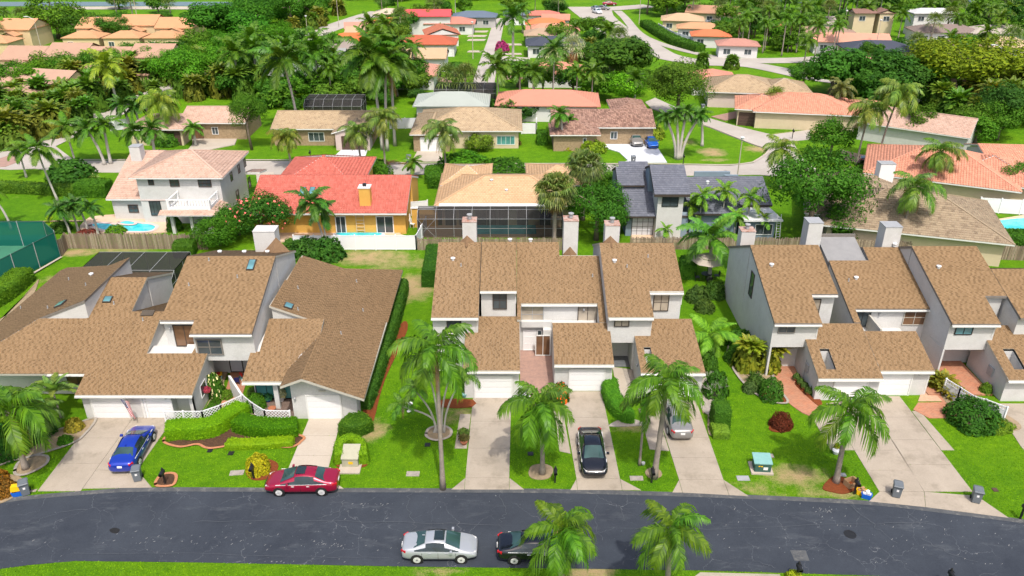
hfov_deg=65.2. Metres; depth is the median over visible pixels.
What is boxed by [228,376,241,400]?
garden wall
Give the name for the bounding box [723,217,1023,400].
townhouse row
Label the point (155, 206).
door
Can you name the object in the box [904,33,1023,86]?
tree
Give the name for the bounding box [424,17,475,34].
house
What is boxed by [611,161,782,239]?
house
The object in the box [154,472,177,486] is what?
bed edging
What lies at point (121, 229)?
shrub
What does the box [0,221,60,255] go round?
court fence
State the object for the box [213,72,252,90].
tree
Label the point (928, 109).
tree
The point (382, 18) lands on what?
palm tree
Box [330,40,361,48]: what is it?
house
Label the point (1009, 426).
shrub
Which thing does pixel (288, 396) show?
window
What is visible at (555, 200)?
palm tree
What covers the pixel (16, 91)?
palm clump
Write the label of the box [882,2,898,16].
palm tree
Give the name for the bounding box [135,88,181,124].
palm tree
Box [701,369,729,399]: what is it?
shrub
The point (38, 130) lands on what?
palm clump
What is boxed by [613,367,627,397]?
pavement
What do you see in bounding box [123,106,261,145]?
house
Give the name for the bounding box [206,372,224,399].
shrub
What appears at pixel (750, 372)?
shrub
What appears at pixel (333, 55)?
palm tree
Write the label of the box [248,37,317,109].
palm tree
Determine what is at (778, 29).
tree
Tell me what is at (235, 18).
tree
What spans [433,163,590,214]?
house
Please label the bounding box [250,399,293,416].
brick path
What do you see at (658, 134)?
shrub
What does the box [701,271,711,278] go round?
garden table
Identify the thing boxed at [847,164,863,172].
shrub
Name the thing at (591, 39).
palm clump
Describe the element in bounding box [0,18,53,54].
villa terrace
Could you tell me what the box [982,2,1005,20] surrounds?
palm tree
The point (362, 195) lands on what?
house
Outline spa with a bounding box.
[120,221,133,223]
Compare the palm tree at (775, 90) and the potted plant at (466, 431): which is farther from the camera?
the palm tree at (775, 90)
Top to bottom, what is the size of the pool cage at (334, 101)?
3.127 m
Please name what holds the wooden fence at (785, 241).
on the ground at (800, 476)
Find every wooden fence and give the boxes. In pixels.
[57,233,67,255]
[64,232,207,249]
[417,237,562,249]
[630,236,800,249]
[856,239,1023,259]
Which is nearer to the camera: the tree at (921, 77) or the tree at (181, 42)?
the tree at (921, 77)
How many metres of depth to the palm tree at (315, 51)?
148.39 m
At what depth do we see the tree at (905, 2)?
249.27 m
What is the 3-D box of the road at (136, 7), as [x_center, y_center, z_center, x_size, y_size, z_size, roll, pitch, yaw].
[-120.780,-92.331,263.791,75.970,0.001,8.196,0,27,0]
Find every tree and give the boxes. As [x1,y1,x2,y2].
[0,6,11,17]
[0,59,23,79]
[0,140,29,177]
[0,181,9,220]
[0,382,61,470]
[0,385,27,422]
[6,133,62,200]
[7,61,45,77]
[10,6,27,17]
[12,59,49,75]
[17,0,87,38]
[20,49,71,68]
[21,396,65,431]
[31,372,78,417]
[41,199,71,233]
[42,111,85,157]
[43,51,82,69]
[52,11,105,35]
[57,196,82,231]
[60,193,88,228]
[68,116,106,164]
[74,198,103,233]
[75,50,103,64]
[80,47,126,94]
[81,46,121,63]
[86,111,122,163]
[91,13,120,32]
[99,15,130,33]
[102,9,130,16]
[105,0,130,8]
[106,94,137,123]
[107,0,121,11]
[111,48,136,56]
[118,41,141,46]
[118,118,146,147]
[122,97,145,119]
[124,0,139,13]
[127,91,148,113]
[133,116,168,149]
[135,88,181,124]
[143,0,168,11]
[144,52,169,73]
[146,48,205,95]
[156,12,172,16]
[158,44,197,66]
[159,40,189,45]
[161,0,176,14]
[174,26,211,44]
[179,2,236,33]
[182,119,203,145]
[183,36,213,46]
[184,214,246,247]
[192,40,214,49]
[195,52,217,79]
[196,27,225,41]
[197,44,242,68]
[203,56,253,83]
[206,29,239,45]
[212,40,227,49]
[212,50,252,64]
[212,201,257,235]
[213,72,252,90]
[214,35,253,71]
[218,8,271,39]
[221,0,255,8]
[225,188,294,234]
[226,92,269,149]
[229,71,254,88]
[230,0,275,17]
[232,0,276,22]
[232,20,269,61]
[237,28,264,40]
[237,32,269,64]
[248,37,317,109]
[251,74,282,94]
[253,77,293,96]
[254,84,295,108]
[262,19,297,46]
[266,128,302,161]
[270,0,302,16]
[270,33,305,78]
[271,1,310,21]
[271,59,310,75]
[279,75,312,99]
[280,70,308,86]
[283,186,331,236]
[287,0,326,17]
[294,26,333,66]
[294,27,306,41]
[298,35,334,82]
[298,42,331,61]
[302,200,335,235]
[305,68,342,90]
[312,81,346,93]
[316,59,339,90]
[317,55,360,81]
[318,0,331,11]
[319,43,343,65]
[320,31,341,43]
[320,50,345,69]
[333,25,402,150]
[333,56,361,79]
[337,120,374,155]
[342,68,363,90]
[344,75,381,103]
[349,44,418,151]
[356,11,378,29]
[358,34,420,146]
[361,106,401,169]
[364,24,388,43]
[371,13,398,34]
[376,72,407,92]
[377,0,396,8]
[378,77,400,93]
[386,393,436,432]
[387,319,478,490]
[388,23,411,37]
[390,6,412,23]
[391,17,409,27]
[397,11,419,34]
[399,376,437,432]
[401,72,432,89]
[402,55,429,93]
[402,155,422,174]
[405,38,425,89]
[410,4,433,8]
[411,366,442,431]
[420,118,462,162]
[425,0,444,8]
[431,351,466,432]
[432,62,462,88]
[435,0,452,9]
[443,366,481,432]
[448,61,481,88]
[456,0,472,10]
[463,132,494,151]
[473,48,519,91]
[495,3,531,56]
[496,380,575,475]
[500,0,526,7]
[502,58,528,87]
[506,1,519,8]
[508,62,530,89]
[513,2,531,32]
[517,57,548,88]
[517,500,598,575]
[524,59,547,88]
[529,67,556,88]
[532,171,578,241]
[536,32,569,88]
[541,0,557,5]
[541,44,563,61]
[542,57,563,88]
[543,1,568,11]
[544,21,572,35]
[546,105,569,129]
[551,0,564,11]
[555,67,588,89]
[556,44,573,61]
[561,33,585,62]
[563,114,577,121]
[564,148,605,220]
[564,179,631,240]
[565,60,587,89]
[566,17,589,30]
[568,20,584,36]
[569,43,596,61]
[575,71,617,94]
[579,16,605,30]
[580,57,607,91]
[581,27,605,39]
[582,38,659,71]
[583,61,605,72]
[592,161,617,198]
[596,20,621,39]
[597,21,615,37]
[598,55,627,75]
[606,70,651,97]
[609,25,629,41]
[619,385,666,465]
[620,64,652,81]
[621,35,641,41]
[623,353,705,479]
[624,67,646,98]
[630,499,712,575]
[642,56,718,119]
[651,0,682,14]
[655,109,677,159]
[655,221,672,242]
[665,105,688,159]
[674,103,697,159]
[675,5,690,12]
[675,212,738,279]
[681,106,713,159]
[683,0,700,8]
[683,195,704,219]
[687,184,718,230]
[689,313,740,357]
[692,105,709,146]
[711,0,728,19]
[711,179,740,207]
[712,19,741,37]
[715,4,736,18]
[719,16,738,37]
[727,206,748,243]
[729,18,749,37]
[730,0,753,5]
[732,0,753,36]
[736,10,755,37]
[737,187,765,214]
[744,8,761,38]
[746,13,768,38]
[748,0,761,7]
[755,19,783,45]
[757,212,771,229]
[758,16,775,53]
[758,140,881,218]
[760,0,780,34]
[760,4,779,50]
[762,134,801,187]
[763,85,784,94]
[767,33,794,50]
[770,11,785,30]
[773,24,806,35]
[778,0,795,11]
[778,12,794,55]
[779,7,801,26]
[782,34,802,51]
[785,13,801,51]
[786,0,800,6]
[787,59,823,81]
[792,12,811,52]
[794,12,812,25]
[795,30,821,63]
[796,0,816,14]
[803,11,828,25]
[805,45,875,94]
[806,113,858,158]
[806,385,891,483]
[807,19,830,55]
[808,5,825,15]
[810,12,827,23]
[811,0,826,12]
[811,0,834,13]
[815,200,866,232]
[822,0,837,19]
[826,76,857,101]
[828,19,847,46]
[831,8,848,19]
[833,13,851,45]
[844,0,861,7]
[845,96,892,164]
[850,53,926,100]
[857,0,880,10]
[858,41,885,55]
[869,67,896,100]
[871,47,906,57]
[873,77,924,143]
[877,0,900,6]
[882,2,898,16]
[886,171,946,218]
[887,61,935,98]
[891,8,914,38]
[894,37,921,53]
[896,0,921,9]
[900,3,917,12]
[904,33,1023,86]
[905,31,927,55]
[905,102,938,126]
[914,137,968,174]
[917,0,939,7]
[923,11,944,41]
[932,0,947,7]
[938,5,959,23]
[941,28,963,45]
[942,0,964,12]
[945,12,969,25]
[946,0,969,7]
[948,34,980,52]
[950,0,967,9]
[963,15,991,25]
[966,0,1004,16]
[967,0,989,16]
[969,46,1023,81]
[973,78,1023,114]
[975,22,1000,41]
[978,33,999,41]
[979,99,1023,139]
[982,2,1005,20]
[990,8,1014,26]
[998,23,1023,46]
[1001,4,1023,24]
[1001,162,1023,174]
[1002,0,1020,15]
[1010,17,1019,24]
[1011,0,1023,7]
[1015,19,1023,26]
[1016,14,1023,22]
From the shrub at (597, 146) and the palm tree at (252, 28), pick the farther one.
the palm tree at (252, 28)
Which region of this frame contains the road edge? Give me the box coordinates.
[3,487,1023,522]
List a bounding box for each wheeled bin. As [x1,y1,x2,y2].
[17,477,30,495]
[130,464,143,481]
[631,155,635,160]
[891,479,903,497]
[970,485,984,503]
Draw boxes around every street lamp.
[471,21,472,56]
[737,136,744,173]
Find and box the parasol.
[692,253,721,277]
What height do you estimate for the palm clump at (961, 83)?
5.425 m
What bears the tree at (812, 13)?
on the ground at (800, 476)
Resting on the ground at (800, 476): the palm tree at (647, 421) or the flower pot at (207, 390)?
the palm tree at (647, 421)
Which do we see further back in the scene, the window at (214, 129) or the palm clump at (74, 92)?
the palm clump at (74, 92)
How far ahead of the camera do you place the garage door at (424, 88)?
158.40 m
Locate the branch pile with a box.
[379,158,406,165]
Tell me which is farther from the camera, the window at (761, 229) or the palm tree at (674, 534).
the window at (761, 229)
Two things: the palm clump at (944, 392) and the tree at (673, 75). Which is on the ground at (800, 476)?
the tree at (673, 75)
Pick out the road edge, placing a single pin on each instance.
(449, 490)
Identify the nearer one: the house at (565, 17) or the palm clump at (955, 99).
the palm clump at (955, 99)
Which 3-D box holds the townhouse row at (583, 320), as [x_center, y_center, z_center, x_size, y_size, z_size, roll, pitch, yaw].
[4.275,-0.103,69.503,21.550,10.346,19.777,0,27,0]
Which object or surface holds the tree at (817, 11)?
on the ground at (800, 476)
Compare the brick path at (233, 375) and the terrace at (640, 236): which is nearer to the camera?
the brick path at (233, 375)
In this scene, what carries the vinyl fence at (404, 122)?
on the ground at (800, 476)
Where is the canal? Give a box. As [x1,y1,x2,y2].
[0,2,231,5]
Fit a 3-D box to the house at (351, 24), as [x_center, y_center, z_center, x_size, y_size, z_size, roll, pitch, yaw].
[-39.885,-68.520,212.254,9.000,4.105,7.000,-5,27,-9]
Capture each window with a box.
[66,377,82,384]
[128,205,138,212]
[147,179,153,184]
[169,179,179,186]
[195,339,223,354]
[197,180,211,186]
[199,378,206,398]
[211,127,218,133]
[236,189,239,201]
[247,176,251,188]
[255,385,274,398]
[283,386,291,398]
[308,132,324,140]
[335,216,346,232]
[376,216,393,232]
[446,321,461,329]
[459,27,464,31]
[483,20,488,24]
[493,294,506,308]
[497,136,514,144]
[521,307,543,319]
[532,49,539,53]
[577,307,597,322]
[610,132,617,138]
[614,321,629,326]
[653,295,669,310]
[662,197,678,206]
[666,23,672,27]
[723,49,730,54]
[744,49,751,54]
[748,270,754,298]
[755,224,772,234]
[778,327,795,332]
[813,299,821,312]
[859,16,865,20]
[883,16,889,20]
[901,312,926,324]
[917,16,924,20]
[954,328,973,334]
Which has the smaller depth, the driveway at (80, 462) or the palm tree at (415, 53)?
the driveway at (80, 462)
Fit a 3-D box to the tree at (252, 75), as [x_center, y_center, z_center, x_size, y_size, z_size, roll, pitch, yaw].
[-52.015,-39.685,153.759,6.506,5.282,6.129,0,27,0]
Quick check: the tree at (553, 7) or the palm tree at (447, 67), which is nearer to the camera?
the palm tree at (447, 67)
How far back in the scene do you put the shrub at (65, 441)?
57.96 m
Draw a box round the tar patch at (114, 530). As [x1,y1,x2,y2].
[109,528,119,532]
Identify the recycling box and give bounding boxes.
[10,483,19,492]
[11,491,21,496]
[856,486,866,495]
[861,490,872,499]
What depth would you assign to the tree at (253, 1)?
226.16 m
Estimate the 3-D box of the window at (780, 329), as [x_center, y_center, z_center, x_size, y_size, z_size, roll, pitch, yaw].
[22.033,3.263,64.123,1.371,0.829,0.062,0,27,0]
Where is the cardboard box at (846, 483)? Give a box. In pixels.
[843,476,860,488]
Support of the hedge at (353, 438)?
on the ground at (800, 476)
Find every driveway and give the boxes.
[0,156,15,166]
[30,417,173,491]
[189,139,236,149]
[256,172,273,181]
[289,419,343,488]
[336,150,366,155]
[412,151,441,161]
[451,398,523,489]
[467,35,486,36]
[467,39,485,40]
[467,50,482,52]
[507,43,521,45]
[554,391,639,489]
[603,144,666,162]
[639,401,747,495]
[695,572,779,575]
[711,111,735,120]
[815,396,1007,517]
[840,149,863,163]
[999,403,1023,449]
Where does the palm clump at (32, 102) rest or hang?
on the ground at (800, 476)
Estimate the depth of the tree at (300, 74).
154.12 m
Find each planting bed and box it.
[0,279,38,320]
[0,419,93,465]
[0,474,20,502]
[16,456,46,475]
[157,474,174,486]
[165,427,302,448]
[206,372,227,407]
[245,459,277,480]
[363,321,407,420]
[427,427,449,440]
[441,398,475,407]
[528,464,552,479]
[645,468,661,477]
[699,377,722,414]
[702,410,711,435]
[730,354,786,403]
[769,419,791,432]
[795,381,821,405]
[823,476,853,493]
[941,395,1021,430]
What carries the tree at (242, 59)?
on the ground at (800, 476)
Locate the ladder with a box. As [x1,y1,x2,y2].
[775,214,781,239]
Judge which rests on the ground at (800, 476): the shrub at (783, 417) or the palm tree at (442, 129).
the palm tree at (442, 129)
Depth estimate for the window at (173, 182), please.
93.76 m
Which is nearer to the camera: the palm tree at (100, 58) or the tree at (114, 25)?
the palm tree at (100, 58)
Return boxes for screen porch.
[417,206,562,237]
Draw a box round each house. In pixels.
[105,144,266,233]
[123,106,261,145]
[251,154,418,233]
[266,65,320,89]
[270,110,377,149]
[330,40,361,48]
[338,32,367,40]
[344,22,373,28]
[344,26,366,31]
[372,8,393,17]
[394,63,439,89]
[402,9,452,34]
[403,35,458,56]
[406,48,448,71]
[409,107,522,151]
[413,91,490,113]
[422,23,460,45]
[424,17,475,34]
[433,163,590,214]
[452,11,497,27]
[494,89,600,121]
[503,10,529,24]
[524,28,577,46]
[525,18,564,24]
[525,23,579,30]
[525,36,582,57]
[528,10,559,18]
[528,62,585,87]
[541,13,569,23]
[548,98,655,150]
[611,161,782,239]
[661,13,704,30]
[676,22,714,35]
[685,4,740,20]
[688,69,732,95]
[689,29,731,47]
[703,74,812,107]
[714,38,760,57]
[734,92,876,131]
[801,26,855,40]
[803,161,1015,266]
[809,32,891,53]
[823,16,835,26]
[835,40,915,56]
[847,8,877,32]
[856,106,977,149]
[863,143,1023,199]
[872,7,895,33]
[903,8,958,33]
[904,24,974,40]
[908,78,957,101]
[968,25,1023,38]
[970,36,1023,56]
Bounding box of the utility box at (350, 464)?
[339,444,361,473]
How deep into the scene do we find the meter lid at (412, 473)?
55.17 m
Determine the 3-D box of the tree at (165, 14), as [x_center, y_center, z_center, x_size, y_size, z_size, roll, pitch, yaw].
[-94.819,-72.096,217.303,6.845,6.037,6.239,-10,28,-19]
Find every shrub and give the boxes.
[0,423,29,464]
[0,468,10,478]
[0,476,16,500]
[8,421,58,448]
[43,157,98,183]
[49,220,72,233]
[56,434,73,446]
[63,417,85,433]
[76,228,99,234]
[104,224,127,234]
[154,131,179,147]
[166,216,183,232]
[203,397,220,416]
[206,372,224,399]
[221,389,232,400]
[245,451,270,477]
[246,386,254,395]
[246,392,267,413]
[255,95,277,107]
[282,98,303,109]
[283,237,308,253]
[289,235,326,261]
[309,235,346,263]
[339,89,359,93]
[373,160,393,174]
[374,90,395,105]
[407,88,426,98]
[437,149,493,170]
[486,156,525,172]
[491,99,517,108]
[495,40,509,51]
[520,107,538,117]
[551,381,569,404]
[579,139,607,154]
[653,122,665,140]
[684,284,709,304]
[693,297,715,314]
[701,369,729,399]
[702,350,718,376]
[702,371,726,394]
[703,280,725,301]
[722,346,738,364]
[725,327,750,348]
[741,379,757,394]
[747,371,766,379]
[747,373,764,388]
[758,376,783,404]
[768,411,793,432]
[785,569,802,575]
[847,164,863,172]
[942,394,1005,437]
[949,102,994,128]
[957,108,1000,142]
[971,417,1017,435]
[978,382,992,395]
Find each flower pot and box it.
[203,386,210,393]
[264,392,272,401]
[268,406,275,411]
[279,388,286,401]
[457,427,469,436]
[458,433,468,441]
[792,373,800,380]
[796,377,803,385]
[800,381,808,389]
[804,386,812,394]
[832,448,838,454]
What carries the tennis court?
on the ground at (800, 476)
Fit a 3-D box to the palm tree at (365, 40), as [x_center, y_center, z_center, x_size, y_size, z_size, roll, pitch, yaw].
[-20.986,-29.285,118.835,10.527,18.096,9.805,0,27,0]
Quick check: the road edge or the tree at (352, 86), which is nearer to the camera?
the road edge
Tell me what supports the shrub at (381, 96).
on the ground at (800, 476)
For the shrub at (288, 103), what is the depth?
143.89 m
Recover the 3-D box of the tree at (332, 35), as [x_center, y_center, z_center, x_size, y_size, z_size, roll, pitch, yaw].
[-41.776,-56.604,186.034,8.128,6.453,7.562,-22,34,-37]
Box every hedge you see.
[0,180,85,197]
[0,267,35,307]
[72,177,113,197]
[164,400,250,441]
[171,237,197,254]
[224,434,294,450]
[230,411,299,437]
[332,432,369,465]
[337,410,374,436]
[360,278,408,409]
[373,159,386,174]
[421,243,437,287]
[424,164,440,183]
[426,169,442,188]
[448,61,465,80]
[536,129,547,145]
[600,376,635,423]
[639,19,705,51]
[678,254,697,279]
[708,399,732,429]
[708,421,730,439]
[824,227,1023,255]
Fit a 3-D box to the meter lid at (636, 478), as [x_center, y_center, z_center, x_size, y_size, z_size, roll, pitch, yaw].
[8.526,13.024,54.776,0.900,0.061,0.450,0,27,0]
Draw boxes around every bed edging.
[0,417,96,464]
[13,454,49,475]
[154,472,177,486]
[162,433,305,448]
[425,425,452,440]
[727,343,788,403]
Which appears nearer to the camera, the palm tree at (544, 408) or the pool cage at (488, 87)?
the palm tree at (544, 408)
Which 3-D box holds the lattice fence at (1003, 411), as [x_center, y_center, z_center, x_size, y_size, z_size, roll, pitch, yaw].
[35.371,8.739,61.527,0.778,1.630,4.879,-17,32,-31]
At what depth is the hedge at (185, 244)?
86.82 m
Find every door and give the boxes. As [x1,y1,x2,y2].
[89,398,130,417]
[139,398,174,417]
[148,201,161,215]
[150,131,181,145]
[172,325,193,346]
[194,127,203,138]
[229,360,243,371]
[305,395,342,418]
[341,136,364,149]
[405,79,431,89]
[420,137,441,150]
[430,47,451,56]
[474,375,512,397]
[514,17,527,24]
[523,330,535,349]
[535,335,550,355]
[568,369,605,390]
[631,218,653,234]
[652,376,694,396]
[738,112,754,125]
[830,382,868,400]
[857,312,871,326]
[878,374,913,395]
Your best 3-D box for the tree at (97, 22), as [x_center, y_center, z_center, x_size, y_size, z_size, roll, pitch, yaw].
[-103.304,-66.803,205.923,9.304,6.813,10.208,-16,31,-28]
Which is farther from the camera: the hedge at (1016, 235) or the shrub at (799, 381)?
the hedge at (1016, 235)
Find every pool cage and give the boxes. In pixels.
[83,252,190,288]
[303,94,366,109]
[433,82,496,106]
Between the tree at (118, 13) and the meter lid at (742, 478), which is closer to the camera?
the meter lid at (742, 478)
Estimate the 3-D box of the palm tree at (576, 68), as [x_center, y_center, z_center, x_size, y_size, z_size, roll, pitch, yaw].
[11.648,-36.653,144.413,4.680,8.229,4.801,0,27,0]
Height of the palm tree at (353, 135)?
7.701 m
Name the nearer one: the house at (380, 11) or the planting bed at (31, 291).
the planting bed at (31, 291)
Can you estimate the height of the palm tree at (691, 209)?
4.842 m
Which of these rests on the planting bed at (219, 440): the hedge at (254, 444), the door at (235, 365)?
the hedge at (254, 444)
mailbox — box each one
[158,467,165,483]
[248,463,254,478]
[553,466,556,482]
[651,466,654,482]
[796,561,802,575]
[853,477,860,494]
[947,568,955,575]
[1019,503,1023,518]
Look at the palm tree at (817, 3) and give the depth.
233.41 m
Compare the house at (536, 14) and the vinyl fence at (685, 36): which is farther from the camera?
the house at (536, 14)
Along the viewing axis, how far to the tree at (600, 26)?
207.32 m
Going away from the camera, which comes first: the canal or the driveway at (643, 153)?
the driveway at (643, 153)
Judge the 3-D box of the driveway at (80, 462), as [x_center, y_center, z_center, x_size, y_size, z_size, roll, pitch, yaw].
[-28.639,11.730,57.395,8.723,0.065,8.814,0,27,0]
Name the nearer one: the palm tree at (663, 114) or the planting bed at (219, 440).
the planting bed at (219, 440)
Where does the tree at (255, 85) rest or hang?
on the ground at (800, 476)
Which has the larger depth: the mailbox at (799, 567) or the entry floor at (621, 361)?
the entry floor at (621, 361)
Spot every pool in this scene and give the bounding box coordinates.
[92,223,154,230]
[336,232,381,234]
[1000,218,1023,228]
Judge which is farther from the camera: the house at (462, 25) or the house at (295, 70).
the house at (462, 25)
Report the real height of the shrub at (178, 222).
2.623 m
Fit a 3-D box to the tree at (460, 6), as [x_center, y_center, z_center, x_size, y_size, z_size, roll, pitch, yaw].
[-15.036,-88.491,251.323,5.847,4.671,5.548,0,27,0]
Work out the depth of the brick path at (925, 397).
63.22 m
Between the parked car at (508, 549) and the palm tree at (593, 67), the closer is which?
the parked car at (508, 549)
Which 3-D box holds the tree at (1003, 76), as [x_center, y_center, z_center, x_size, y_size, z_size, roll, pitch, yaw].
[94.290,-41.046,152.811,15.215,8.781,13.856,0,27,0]
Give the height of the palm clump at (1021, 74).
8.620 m
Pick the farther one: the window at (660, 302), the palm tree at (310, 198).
the palm tree at (310, 198)
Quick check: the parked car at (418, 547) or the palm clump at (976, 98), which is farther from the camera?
the palm clump at (976, 98)
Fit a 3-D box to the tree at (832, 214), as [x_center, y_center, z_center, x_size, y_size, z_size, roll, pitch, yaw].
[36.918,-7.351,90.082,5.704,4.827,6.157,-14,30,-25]
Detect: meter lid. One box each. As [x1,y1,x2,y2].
[229,470,244,475]
[406,471,419,475]
[630,476,643,480]
[736,476,749,480]
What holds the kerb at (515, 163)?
on the road at (758, 167)
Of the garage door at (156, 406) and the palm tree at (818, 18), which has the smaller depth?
the garage door at (156, 406)
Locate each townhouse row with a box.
[0,225,402,418]
[431,212,705,397]
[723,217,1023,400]
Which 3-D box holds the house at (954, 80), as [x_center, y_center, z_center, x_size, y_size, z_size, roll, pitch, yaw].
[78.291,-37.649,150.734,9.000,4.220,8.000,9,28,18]
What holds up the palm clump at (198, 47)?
on the ground at (800, 476)
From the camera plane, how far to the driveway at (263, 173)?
111.96 m
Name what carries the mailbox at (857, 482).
on the ground at (800, 476)
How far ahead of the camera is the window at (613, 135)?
124.51 m
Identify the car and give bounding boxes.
[108,425,155,471]
[264,464,339,496]
[401,527,477,563]
[497,529,577,564]
[577,427,608,476]
[592,8,601,13]
[599,5,609,9]
[602,1,616,5]
[629,135,643,145]
[644,136,658,147]
[665,399,693,438]
[859,155,864,162]
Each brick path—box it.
[221,372,244,406]
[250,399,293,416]
[774,366,817,415]
[913,395,956,417]
[918,392,941,401]
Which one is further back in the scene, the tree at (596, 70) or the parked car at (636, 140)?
the tree at (596, 70)
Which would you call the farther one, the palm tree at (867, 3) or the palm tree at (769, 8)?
the palm tree at (867, 3)
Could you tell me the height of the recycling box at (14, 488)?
0.360 m
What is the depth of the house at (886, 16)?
212.90 m
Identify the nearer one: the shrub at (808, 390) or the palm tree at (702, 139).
the shrub at (808, 390)
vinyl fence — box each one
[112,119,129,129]
[292,224,422,249]
[389,117,415,128]
[411,199,427,215]
[521,118,536,133]
[658,23,691,39]
[980,197,1023,214]
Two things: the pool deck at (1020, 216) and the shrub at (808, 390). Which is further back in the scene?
the pool deck at (1020, 216)
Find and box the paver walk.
[520,350,552,395]
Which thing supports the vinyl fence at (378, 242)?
on the ground at (800, 476)
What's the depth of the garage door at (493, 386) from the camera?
62.84 m
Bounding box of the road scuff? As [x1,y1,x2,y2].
[103,503,1008,563]
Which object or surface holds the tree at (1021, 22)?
on the ground at (800, 476)
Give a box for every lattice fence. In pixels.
[163,394,242,421]
[242,394,290,417]
[943,378,1008,417]
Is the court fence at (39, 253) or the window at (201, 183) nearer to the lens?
the court fence at (39, 253)
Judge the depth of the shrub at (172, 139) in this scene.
123.67 m
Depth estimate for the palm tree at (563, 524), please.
41.71 m
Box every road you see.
[0,11,374,158]
[0,98,815,175]
[0,491,1023,575]
[42,6,194,9]
[473,18,529,81]
[568,7,789,75]
[577,4,653,10]
[708,41,906,62]
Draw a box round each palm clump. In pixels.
[0,81,11,103]
[0,95,32,128]
[0,104,37,142]
[0,114,25,150]
[1,79,21,87]
[3,86,28,103]
[10,77,26,83]
[23,72,52,90]
[23,91,48,103]
[25,98,41,112]
[27,104,59,140]
[30,98,71,139]
[32,80,61,90]
[44,87,68,117]
[45,76,70,89]
[54,55,75,69]
[55,58,84,70]
[56,78,85,90]
[63,86,89,119]
[64,94,97,128]
[71,76,111,113]
[72,67,99,79]
[96,63,120,95]
[103,76,136,103]
[114,65,146,95]
[117,54,139,71]
[135,59,158,89]
[143,78,164,107]
[160,67,172,86]
[166,59,187,98]
[181,73,205,102]
[184,72,210,96]
[186,45,205,72]
[204,65,233,94]
[207,61,232,99]
[221,64,253,99]
[248,62,267,94]
[285,15,301,28]
[288,11,303,26]
[304,11,319,29]
[309,5,327,26]
[328,0,347,15]
[584,36,599,43]
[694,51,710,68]
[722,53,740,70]
[729,333,768,374]
[756,347,791,375]
[919,62,956,104]
[924,81,956,110]
[928,368,960,391]
[936,86,976,114]
[937,382,968,400]
[952,75,966,87]
[960,75,987,97]
[961,92,982,109]
[974,78,1005,94]
[979,78,1010,91]
[1005,75,1023,89]
[1013,67,1023,80]
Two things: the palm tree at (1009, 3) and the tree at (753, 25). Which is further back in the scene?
the palm tree at (1009, 3)
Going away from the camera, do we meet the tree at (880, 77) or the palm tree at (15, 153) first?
the palm tree at (15, 153)
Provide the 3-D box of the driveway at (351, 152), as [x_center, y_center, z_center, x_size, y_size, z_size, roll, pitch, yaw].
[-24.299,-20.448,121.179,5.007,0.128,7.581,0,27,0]
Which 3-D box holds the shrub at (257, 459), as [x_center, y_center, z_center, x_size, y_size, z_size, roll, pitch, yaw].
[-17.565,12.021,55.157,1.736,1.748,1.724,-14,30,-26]
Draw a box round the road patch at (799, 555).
[790,550,808,560]
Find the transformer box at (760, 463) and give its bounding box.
[748,452,773,475]
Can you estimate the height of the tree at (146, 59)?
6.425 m
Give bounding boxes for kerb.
[34,256,60,272]
[83,159,752,164]
[653,108,769,161]
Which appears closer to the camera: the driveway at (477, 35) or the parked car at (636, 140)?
the parked car at (636, 140)
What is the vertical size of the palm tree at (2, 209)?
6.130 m
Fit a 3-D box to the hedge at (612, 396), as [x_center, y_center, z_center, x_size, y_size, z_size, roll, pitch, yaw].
[8.066,8.668,62.218,1.766,1.342,5.458,-4,27,-8]
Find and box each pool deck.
[80,214,170,233]
[280,233,401,241]
[424,236,561,237]
[999,215,1023,219]
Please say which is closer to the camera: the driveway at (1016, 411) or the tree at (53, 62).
the driveway at (1016, 411)
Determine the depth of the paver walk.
67.01 m
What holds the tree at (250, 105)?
on the ground at (800, 476)
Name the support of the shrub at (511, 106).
on the ground at (800, 476)
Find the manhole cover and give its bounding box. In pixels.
[844,530,856,538]
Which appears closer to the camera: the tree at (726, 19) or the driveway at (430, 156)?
the driveway at (430, 156)
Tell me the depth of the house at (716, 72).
154.92 m
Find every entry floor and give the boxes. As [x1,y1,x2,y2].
[613,356,629,366]
[926,361,991,395]
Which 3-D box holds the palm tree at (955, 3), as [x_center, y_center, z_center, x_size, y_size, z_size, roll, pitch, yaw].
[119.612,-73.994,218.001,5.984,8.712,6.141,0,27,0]
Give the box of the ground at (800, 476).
[0,0,1023,575]
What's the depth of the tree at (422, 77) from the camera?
150.90 m
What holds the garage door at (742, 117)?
in the house at (794, 110)
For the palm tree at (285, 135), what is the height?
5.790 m
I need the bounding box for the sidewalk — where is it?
[614,11,830,82]
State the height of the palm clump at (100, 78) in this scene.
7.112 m
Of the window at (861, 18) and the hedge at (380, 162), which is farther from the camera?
the window at (861, 18)
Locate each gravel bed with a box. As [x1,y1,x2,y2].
[609,420,646,426]
[622,368,640,397]
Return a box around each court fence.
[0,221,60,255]
[0,232,60,275]
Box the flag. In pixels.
[120,398,134,418]
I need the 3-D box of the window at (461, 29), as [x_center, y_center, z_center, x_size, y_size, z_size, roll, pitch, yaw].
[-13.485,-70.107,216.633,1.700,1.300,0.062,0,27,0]
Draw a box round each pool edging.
[88,221,158,232]
[117,220,137,224]
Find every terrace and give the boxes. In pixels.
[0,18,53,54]
[0,42,181,81]
[0,67,99,99]
[60,14,205,45]
[631,235,687,242]
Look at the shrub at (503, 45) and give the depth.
193.92 m
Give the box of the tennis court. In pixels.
[0,246,24,258]

